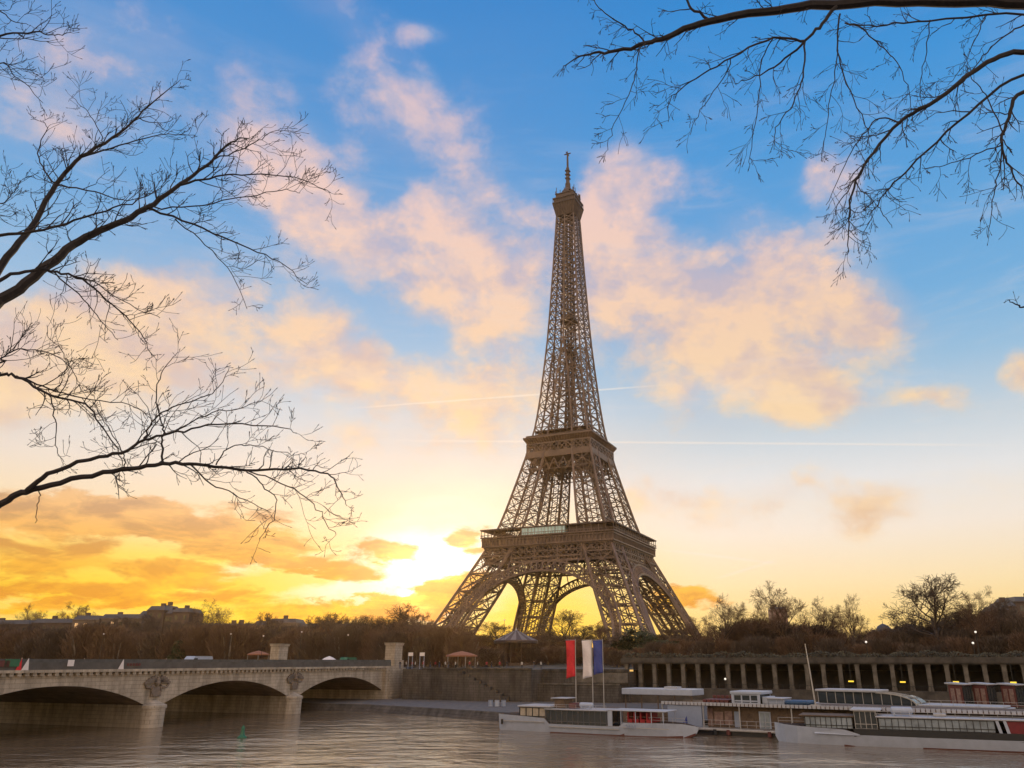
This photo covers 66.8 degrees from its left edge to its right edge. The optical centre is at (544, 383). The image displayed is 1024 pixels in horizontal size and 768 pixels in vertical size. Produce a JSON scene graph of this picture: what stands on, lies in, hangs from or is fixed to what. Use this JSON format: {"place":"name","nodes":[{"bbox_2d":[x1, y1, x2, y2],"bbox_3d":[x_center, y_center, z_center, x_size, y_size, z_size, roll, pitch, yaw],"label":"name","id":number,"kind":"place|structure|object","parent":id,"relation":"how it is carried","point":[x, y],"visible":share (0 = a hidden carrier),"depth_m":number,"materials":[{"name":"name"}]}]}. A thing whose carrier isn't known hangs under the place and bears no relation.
{"place":"outdoors","nodes":[
{"label":"outdoors","id":0,"kind":"place"},
{"bbox_2d":[301,698,707,724],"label":"quay","id":1,"kind":"structure","parent":0,"point":[466,709],"depth_m":150.49,"materials":[{"name":"stone"}]},
{"bbox_2d":[401,668,542,701],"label":"quay wall","id":2,"kind":"structure","parent":1,"relation":"on","point":[493,684],"depth_m":166.55,"materials":[{"name":"stone"}]},
{"bbox_2d":[538,669,636,702],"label":"quay wall","id":3,"kind":"structure","parent":1,"relation":"on","point":[556,683],"depth_m":161.60,"materials":[{"name":"stone"}]},
{"bbox_2d":[621,657,1023,704],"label":"colonnade","id":4,"kind":"object","parent":1,"relation":"on","point":[925,678],"visible":0.79,"depth_m":152.12,"materials":[{"name":"stone"}]},
{"bbox_2d":[622,650,1023,657],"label":"hedge","id":5,"kind":"object","parent":4,"relation":"on","point":[893,654],"visible":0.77,"depth_m":151.60,"materials":[{"name":"brown plant"}]},
{"bbox_2d":[944,682,973,703],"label":"kiosk","id":6,"kind":"object","parent":1,"relation":"on","point":[960,693],"visible":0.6,"depth_m":114.15,"materials":[{"name":"wood"}]},
{"bbox_2d":[968,682,997,704],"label":"kiosk","id":7,"kind":"object","parent":1,"relation":"on","point":[984,693],"visible":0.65,"depth_m":114.11,"materials":[{"name":"wood"}]},
{"bbox_2d":[996,683,1023,708],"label":"kiosk","id":8,"kind":"object","parent":1,"relation":"on","point":[1013,692],"visible":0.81,"depth_m":114.00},
{"bbox_2d":[0,709,1023,767],"bbox_3d":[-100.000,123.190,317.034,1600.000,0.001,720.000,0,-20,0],"label":"river","id":9,"kind":"structure","parent":0,"point":[329,739],"depth_m":87.47,"materials":[{"name":"brown liquid"}]},
{"bbox_2d":[0,643,434,727],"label":"stone bridge","id":10,"kind":"structure","parent":9,"relation":"in","point":[147,693],"depth_m":123.02,"materials":[{"name":"stone"}]},
{"bbox_2d":[499,697,697,737],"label":"tour boat","id":11,"kind":"object","parent":9,"relation":"on","point":[564,715],"visible":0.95,"depth_m":105.46,"materials":[{"name":"white paint"}]},
{"bbox_2d":[566,639,576,701],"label":"banner","id":12,"kind":"object","parent":11,"relation":"on","point":[571,656],"visible":0.99,"depth_m":112.16,"materials":[{"name":"fabric"}]},
{"bbox_2d":[582,639,593,707],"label":"banner","id":13,"kind":"object","parent":11,"relation":"on","point":[587,660],"visible":0.98,"depth_m":113.97,"materials":[{"name":"fabric"}]},
{"bbox_2d":[593,639,604,707],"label":"banner","id":14,"kind":"object","parent":11,"relation":"on","point":[598,654],"visible":0.98,"depth_m":114.08,"materials":[{"name":"fabric"}]},
{"bbox_2d":[592,700,1023,737],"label":"landing stage","id":15,"kind":"object","parent":9,"relation":"on","point":[741,719],"visible":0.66,"depth_m":102.20,"materials":[{"name":"black paint"}]},
{"bbox_2d":[622,686,703,708],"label":"awning","id":16,"kind":"object","parent":15,"relation":"on","point":[673,690],"visible":0.78,"depth_m":113.54,"materials":[{"name":"white paint"}]},
{"bbox_2d":[730,690,771,703],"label":"roof cabin","id":17,"kind":"object","parent":15,"relation":"on","point":[748,696],"visible":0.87,"depth_m":105.24,"materials":[{"name":"white metal"}]},
{"bbox_2d":[759,711,771,728],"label":"door","id":18,"kind":"structure","parent":15,"relation":"in","point":[764,717],"depth_m":101.91,"materials":[{"name":"white paint"}]},
{"bbox_2d":[762,696,790,704],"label":"roof cabin","id":19,"kind":"object","parent":15,"relation":"on","point":[772,700],"visible":0.89,"depth_m":103.79,"materials":[{"name":"white metal"}]},
{"bbox_2d":[764,707,1023,752],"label":"tour boat","id":20,"kind":"object","parent":9,"relation":"on","point":[902,727],"visible":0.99,"depth_m":88.60,"materials":[{"name":"white paint"}]},
{"bbox_2d":[815,688,1023,708],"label":"restaurant boat","id":21,"kind":"object","parent":9,"relation":"on","point":[856,696],"visible":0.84,"depth_m":105.35,"materials":[{"name":"white paint"}]},
{"bbox_2d":[0,0,1023,670],"label":"sky","id":22,"kind":"structure","parent":0,"point":[765,418],"materials":[{"name":"blue"}]},
{"bbox_2d":[407,648,889,670],"bbox_3d":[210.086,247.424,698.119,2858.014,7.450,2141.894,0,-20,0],"label":"ground","id":23,"kind":"structure","parent":0,"point":[555,665],"depth_m":221.60,"materials":[{"name":"grey concrete"}]},
{"bbox_2d":[0,630,22,658],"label":"bare thicket tree","id":24,"kind":"object","parent":23,"relation":"on","point":[4,638],"visible":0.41,"depth_m":286.97,"materials":[{"name":"brown plant"}]},
{"bbox_2d":[0,628,33,658],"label":"bare thicket tree","id":25,"kind":"object","parent":23,"relation":"on","point":[18,638],"visible":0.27,"depth_m":286.60,"materials":[{"name":"brown plant"}]},
{"bbox_2d":[10,637,40,658],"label":"bare thicket tree","id":26,"kind":"object","parent":23,"relation":"on","point":[25,652],"visible":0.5,"depth_m":275.46,"materials":[{"name":"brown plant"}]},
{"bbox_2d":[0,616,72,631],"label":"apartment block","id":27,"kind":"structure","parent":23,"relation":"on","point":[54,621],"depth_m":312.59,"materials":[{"name":"stone"}]},
{"bbox_2d":[28,625,70,658],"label":"bare thicket tree","id":28,"kind":"object","parent":23,"relation":"on","point":[46,634],"visible":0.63,"depth_m":270.18,"materials":[{"name":"brown plant"}]},
{"bbox_2d":[38,628,71,658],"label":"bare thicket tree","id":29,"kind":"object","parent":23,"relation":"on","point":[52,650],"visible":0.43,"depth_m":270.91,"materials":[{"name":"brown plant"}]},
{"bbox_2d":[55,621,104,658],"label":"bare thicket tree","id":30,"kind":"object","parent":23,"relation":"on","point":[76,638],"visible":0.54,"depth_m":265.08,"materials":[{"name":"brown plant"}]},
{"bbox_2d":[83,623,133,658],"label":"bare thicket tree","id":31,"kind":"object","parent":23,"relation":"on","point":[96,641],"visible":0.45,"depth_m":261.18,"materials":[{"name":"brown plant"}]},
{"bbox_2d":[71,612,150,630],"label":"apartment block","id":32,"kind":"structure","parent":23,"relation":"on","point":[78,619],"depth_m":309.41,"materials":[{"name":"stone"}]},
{"bbox_2d":[97,631,140,658],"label":"bare thicket tree","id":33,"kind":"object","parent":23,"relation":"on","point":[119,646],"visible":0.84,"depth_m":259.56,"materials":[{"name":"brown plant"}]},
{"bbox_2d":[123,613,163,633],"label":"bare tree","id":34,"kind":"object","parent":23,"relation":"on","point":[147,621],"visible":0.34,"depth_m":295.78,"materials":[{"name":"brown plant"}]},
{"bbox_2d":[128,630,159,658],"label":"bare thicket tree","id":35,"kind":"object","parent":23,"relation":"on","point":[138,644],"visible":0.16,"depth_m":263.03,"materials":[{"name":"brown plant"}]},
{"bbox_2d":[134,632,170,658],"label":"bare thicket tree","id":36,"kind":"object","parent":23,"relation":"on","point":[152,640],"visible":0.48,"depth_m":253.14,"materials":[{"name":"brown plant"}]},
{"bbox_2d":[141,602,202,632],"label":"apartment block","id":37,"kind":"structure","parent":23,"relation":"on","point":[170,612],"depth_m":317.42,"materials":[{"name":"stone"}]},
{"bbox_2d":[154,624,189,658],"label":"bare thicket tree","id":38,"kind":"object","parent":23,"relation":"on","point":[172,637],"visible":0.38,"depth_m":251.55,"materials":[{"name":"brown plant"}]},
{"bbox_2d":[0,0,367,563],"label":"bare tree","id":39,"kind":"object","parent":23,"relation":"on","point":[25,283],"visible":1,"depth_m":8.85,"materials":[{"name":"brown plant"}]},
{"bbox_2d":[171,621,215,658],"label":"bare thicket tree","id":40,"kind":"object","parent":23,"relation":"on","point":[197,645],"visible":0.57,"depth_m":246.22,"materials":[{"name":"brown plant"}]},
{"bbox_2d":[188,598,231,623],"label":"bare tree","id":41,"kind":"object","parent":23,"relation":"on","point":[218,614],"visible":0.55,"depth_m":322.37,"materials":[{"name":"brown plant"}]},
{"bbox_2d":[204,621,240,658],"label":"bare thicket tree","id":42,"kind":"object","parent":23,"relation":"on","point":[215,627],"visible":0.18,"depth_m":241.86,"materials":[{"name":"brown plant"}]},
{"bbox_2d":[206,620,257,658],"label":"bare thicket tree","id":43,"kind":"object","parent":23,"relation":"on","point":[232,649],"visible":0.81,"depth_m":239.76,"materials":[{"name":"brown plant"}]},
{"bbox_2d":[234,626,267,659],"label":"bare thicket tree","id":44,"kind":"object","parent":23,"relation":"on","point":[255,636],"visible":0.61,"depth_m":241.85,"materials":[{"name":"brown plant"}]},
{"bbox_2d":[254,611,290,629],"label":"bare tree","id":45,"kind":"object","parent":23,"relation":"on","point":[270,621],"visible":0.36,"depth_m":289.21,"materials":[{"name":"brown plant"}]},
{"bbox_2d":[261,635,293,659],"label":"bare thicket tree","id":46,"kind":"object","parent":23,"relation":"on","point":[276,640],"visible":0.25,"depth_m":236.57,"materials":[{"name":"brown plant"}]},
{"bbox_2d":[255,615,304,632],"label":"apartment block","id":47,"kind":"structure","parent":23,"relation":"on","point":[290,622],"depth_m":317.09,"materials":[{"name":"stone"}]},
{"bbox_2d":[278,624,310,657],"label":"bare thicket tree","id":48,"kind":"object","parent":23,"relation":"on","point":[289,633],"visible":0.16,"depth_m":238.68,"materials":[{"name":"brown plant"}]},
{"bbox_2d":[289,629,330,659],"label":"bare thicket tree","id":49,"kind":"object","parent":23,"relation":"on","point":[312,648],"visible":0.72,"depth_m":228.34,"materials":[{"name":"brown plant"}]},
{"bbox_2d":[303,615,339,631],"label":"bare tree","id":50,"kind":"object","parent":23,"relation":"on","point":[320,621],"visible":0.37,"depth_m":248.32,"materials":[{"name":"brown plant"}]},
{"bbox_2d":[318,622,365,659],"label":"bare thicket tree","id":51,"kind":"object","parent":23,"relation":"on","point":[335,649],"visible":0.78,"depth_m":226.59,"materials":[{"name":"brown plant"}]},
{"bbox_2d":[357,627,386,659],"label":"bare thicket tree","id":52,"kind":"object","parent":23,"relation":"on","point":[367,638],"visible":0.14,"depth_m":227.38,"materials":[{"name":"brown plant"}]},
{"bbox_2d":[360,629,397,659],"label":"bare thicket tree","id":53,"kind":"object","parent":23,"relation":"on","point":[372,641],"visible":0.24,"depth_m":221.17,"materials":[{"name":"brown plant"}]},
{"bbox_2d":[370,630,411,663],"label":"bare thicket tree","id":54,"kind":"object","parent":23,"relation":"on","point":[394,636],"visible":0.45,"depth_m":216.82,"materials":[{"name":"brown plant"}]},
{"bbox_2d":[385,603,437,632],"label":"bare tree","id":55,"kind":"object","parent":23,"relation":"on","point":[400,614],"visible":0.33,"depth_m":259.35,"materials":[{"name":"brown plant"}]},
{"bbox_2d":[405,635,440,666],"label":"bare thicket tree","id":56,"kind":"object","parent":23,"relation":"on","point":[419,644],"visible":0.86,"depth_m":213.95,"materials":[{"name":"brown plant"}]},
{"bbox_2d":[410,623,448,667],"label":"bare thicket tree","id":57,"kind":"object","parent":23,"relation":"on","point":[434,632],"visible":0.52,"depth_m":216.71,"materials":[{"name":"brown plant"}]},
{"bbox_2d":[438,623,478,667],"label":"bare thicket tree","id":58,"kind":"object","parent":23,"relation":"on","point":[450,631],"visible":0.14,"depth_m":218.13,"materials":[{"name":"brown plant"}]},
{"bbox_2d":[441,628,480,667],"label":"bare thicket tree","id":59,"kind":"object","parent":23,"relation":"on","point":[466,641],"visible":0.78,"depth_m":208.71,"materials":[{"name":"brown plant"}]},
{"bbox_2d":[475,647,508,666],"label":"bare thicket tree","id":60,"kind":"object","parent":23,"relation":"on","point":[495,657],"visible":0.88,"depth_m":231.78,"materials":[{"name":"brown plant"}]},
{"bbox_2d":[480,621,526,645],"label":"bare tree","id":61,"kind":"object","parent":23,"relation":"on","point":[495,629],"visible":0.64,"depth_m":336.85,"materials":[{"name":"brown plant"}]},
{"bbox_2d":[494,628,537,665],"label":"carousel","id":62,"kind":"object","parent":23,"relation":"on","point":[515,639],"visible":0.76,"depth_m":238.62,"materials":[{"name":"fabric"}]},
{"bbox_2d":[512,646,545,663],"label":"bare thicket tree","id":63,"kind":"object","parent":23,"relation":"on","point":[535,657],"visible":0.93,"depth_m":237.08,"materials":[{"name":"brown plant"}]},
{"bbox_2d":[537,644,565,664],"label":"bare thicket tree","id":64,"kind":"object","parent":23,"relation":"on","point":[551,653],"visible":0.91,"depth_m":236.56,"materials":[{"name":"brown plant"}]},
{"bbox_2d":[531,609,586,645],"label":"bare tree","id":65,"kind":"object","parent":23,"relation":"on","point":[553,634],"visible":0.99,"depth_m":292.04,"materials":[{"name":"brown plant"}]},
{"bbox_2d":[434,151,697,647],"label":"lattice tower","id":66,"kind":"structure","parent":23,"relation":"on","point":[589,451],"depth_m":446.73,"materials":[{"name":"metal"}]},
{"bbox_2d":[567,625,594,642],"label":"bare tree","id":67,"kind":"object","parent":23,"relation":"on","point":[584,634],"visible":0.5,"depth_m":348.69,"materials":[{"name":"brown plant"}]},
{"bbox_2d":[586,625,624,644],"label":"bare tree","id":68,"kind":"object","parent":23,"relation":"on","point":[614,638],"visible":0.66,"depth_m":317.48,"materials":[{"name":"brown plant"}]},
{"bbox_2d":[604,649,631,666],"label":"bare thicket tree","id":69,"kind":"object","parent":23,"relation":"on","point":[614,658],"visible":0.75,"depth_m":216.65,"materials":[{"name":"brown plant"}]},
{"bbox_2d":[632,631,655,649],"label":"evergreen tree","id":70,"kind":"object","parent":23,"relation":"on","point":[641,636],"visible":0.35,"depth_m":247.19,"materials":[{"name":"green plant"}]},
{"bbox_2d":[640,640,663,657],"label":"bare thicket tree","id":71,"kind":"object","parent":23,"relation":"on","point":[650,647],"visible":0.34,"depth_m":189.06,"materials":[{"name":"brown plant"}]},
{"bbox_2d":[659,642,685,657],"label":"bare thicket tree","id":72,"kind":"object","parent":23,"relation":"on","point":[669,648],"visible":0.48,"depth_m":186.64,"materials":[{"name":"brown plant"}]},
{"bbox_2d":[679,613,717,642],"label":"bare tree","id":73,"kind":"object","parent":23,"relation":"on","point":[691,628],"visible":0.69,"depth_m":206.57,"materials":[{"name":"brown plant"}]},
{"bbox_2d":[686,639,720,657],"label":"bare thicket tree","id":74,"kind":"object","parent":23,"relation":"on","point":[705,647],"visible":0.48,"depth_m":183.37,"materials":[{"name":"brown plant"}]},
{"bbox_2d":[711,637,733,657],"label":"bare thicket tree","id":75,"kind":"object","parent":23,"relation":"on","point":[724,645],"visible":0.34,"depth_m":182.60,"materials":[{"name":"brown plant"}]},
{"bbox_2d":[698,595,753,641],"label":"bare tree","id":76,"kind":"object","parent":23,"relation":"on","point":[730,615],"visible":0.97,"depth_m":191.84,"materials":[{"name":"brown plant"}]},
{"bbox_2d":[727,639,756,657],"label":"bare thicket tree","id":77,"kind":"object","parent":23,"relation":"on","point":[735,648],"visible":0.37,"depth_m":179.36,"materials":[{"name":"brown plant"}]},
{"bbox_2d":[740,599,777,640],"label":"bare tree","id":78,"kind":"object","parent":23,"relation":"on","point":[756,617],"visible":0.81,"depth_m":189.06,"materials":[{"name":"brown plant"}]},
{"bbox_2d":[738,634,780,657],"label":"bare thicket tree","id":79,"kind":"object","parent":23,"relation":"on","point":[758,641],"visible":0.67,"depth_m":179.31,"materials":[{"name":"brown plant"}]},
{"bbox_2d":[749,579,813,637],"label":"bare tree","id":80,"kind":"object","parent":23,"relation":"on","point":[777,618],"visible":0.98,"depth_m":183.50,"materials":[{"name":"brown plant"}]},
{"bbox_2d":[762,621,801,641],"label":"bare thicket tree","id":81,"kind":"object","parent":23,"relation":"on","point":[791,629],"visible":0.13,"depth_m":187.33,"materials":[{"name":"brown plant"}]},
{"bbox_2d":[770,633,801,656],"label":"bare thicket tree","id":82,"kind":"object","parent":23,"relation":"on","point":[783,639],"visible":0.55,"depth_m":177.68,"materials":[{"name":"brown plant"}]},
{"bbox_2d":[553,0,1023,307],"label":"bare tree","id":83,"kind":"object","parent":23,"relation":"on","point":[832,6],"visible":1,"depth_m":8.98,"materials":[{"name":"brown plant"}]},
{"bbox_2d":[781,631,816,655],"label":"bare thicket tree","id":84,"kind":"object","parent":23,"relation":"on","point":[801,640],"visible":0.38,"depth_m":177.49,"materials":[{"name":"brown plant"}]},
{"bbox_2d":[799,631,829,656],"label":"bare thicket tree","id":85,"kind":"object","parent":23,"relation":"on","point":[818,638],"visible":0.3,"depth_m":177.38,"materials":[{"name":"brown plant"}]},
{"bbox_2d":[794,596,849,638],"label":"bare tree","id":86,"kind":"object","parent":23,"relation":"on","point":[824,620],"visible":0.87,"depth_m":184.33,"materials":[{"name":"brown plant"}]},
{"bbox_2d":[811,636,853,656],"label":"bare thicket tree","id":87,"kind":"object","parent":23,"relation":"on","point":[831,645],"visible":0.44,"depth_m":173.66,"materials":[{"name":"brown plant"}]},
{"bbox_2d":[834,593,872,648],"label":"bare tree","id":88,"kind":"object","parent":23,"relation":"on","point":[848,620],"visible":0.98,"depth_m":177.66,"materials":[{"name":"brown plant"}]},
{"bbox_2d":[851,642,874,656],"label":"bare thicket tree","id":89,"kind":"object","parent":23,"relation":"on","point":[860,649],"visible":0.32,"depth_m":172.28,"materials":[{"name":"brown plant"}]},
{"bbox_2d":[860,635,898,656],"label":"bare thicket tree","id":90,"kind":"object","parent":23,"relation":"on","point":[878,644],"visible":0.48,"depth_m":171.78,"materials":[{"name":"brown plant"}]},
{"bbox_2d":[880,630,918,644],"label":"bare thicket tree","id":91,"kind":"object","parent":23,"relation":"on","point":[898,637],"visible":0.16,"depth_m":178.88,"materials":[{"name":"brown plant"}]},
{"bbox_2d":[879,573,970,640],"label":"bare tree","id":92,"kind":"object","parent":23,"relation":"on","point":[931,593],"visible":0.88,"depth_m":179.18,"materials":[{"name":"brown plant"}]},
{"bbox_2d":[937,635,976,656],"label":"bare thicket tree","id":93,"kind":"object","parent":23,"relation":"on","point":[956,644],"visible":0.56,"depth_m":164.53,"materials":[{"name":"brown plant"}]},
{"bbox_2d":[922,601,991,633],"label":"bare tree","id":94,"kind":"object","parent":23,"relation":"on","point":[957,610],"visible":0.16,"depth_m":186.40,"materials":[{"name":"brown plant"}]},
{"bbox_2d":[936,627,980,644],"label":"bare thicket tree","id":95,"kind":"object","parent":23,"relation":"on","point":[952,632],"visible":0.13,"depth_m":172.42,"materials":[{"name":"brown plant"}]},
{"bbox_2d":[946,610,995,629],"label":"bare thicket tree","id":96,"kind":"object","parent":23,"relation":"on","point":[967,622],"visible":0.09,"depth_m":183.90,"materials":[{"name":"brown plant"}]},
{"bbox_2d":[949,585,1008,639],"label":"bare tree","id":97,"kind":"object","parent":23,"relation":"on","point":[977,625],"visible":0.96,"depth_m":170.93,"materials":[{"name":"brown plant"}]},
{"bbox_2d":[978,634,1010,656],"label":"bare thicket tree","id":98,"kind":"object","parent":23,"relation":"on","point":[992,643],"visible":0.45,"depth_m":161.53,"materials":[{"name":"brown plant"}]},
{"bbox_2d":[983,597,1021,625],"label":"bare tree","id":99,"kind":"object","parent":23,"relation":"on","point":[1012,613],"visible":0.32,"depth_m":181.72,"materials":[{"name":"brown plant"}]},
{"bbox_2d":[982,594,1023,617],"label":"apartment block","id":100,"kind":"structure","parent":23,"relation":"on","point":[1019,601],"depth_m":262.41,"materials":[{"name":"metal"}]},
{"bbox_2d":[984,622,1023,638],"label":"bare thicket tree","id":101,"kind":"object","parent":23,"relation":"on","point":[1004,632],"visible":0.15,"depth_m":169.60,"materials":[{"name":"brown plant"}]},
{"bbox_2d":[985,614,1023,636],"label":"bare thicket tree","id":102,"kind":"object","parent":23,"relation":"on","point":[1013,620],"visible":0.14,"depth_m":170.06,"materials":[{"name":"brown plant"}]},
{"bbox_2d":[1003,630,1023,656],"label":"bare thicket tree","id":103,"kind":"object","parent":23,"relation":"on","point":[1016,640],"visible":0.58,"depth_m":157.97,"materials":[{"name":"brown plant"}]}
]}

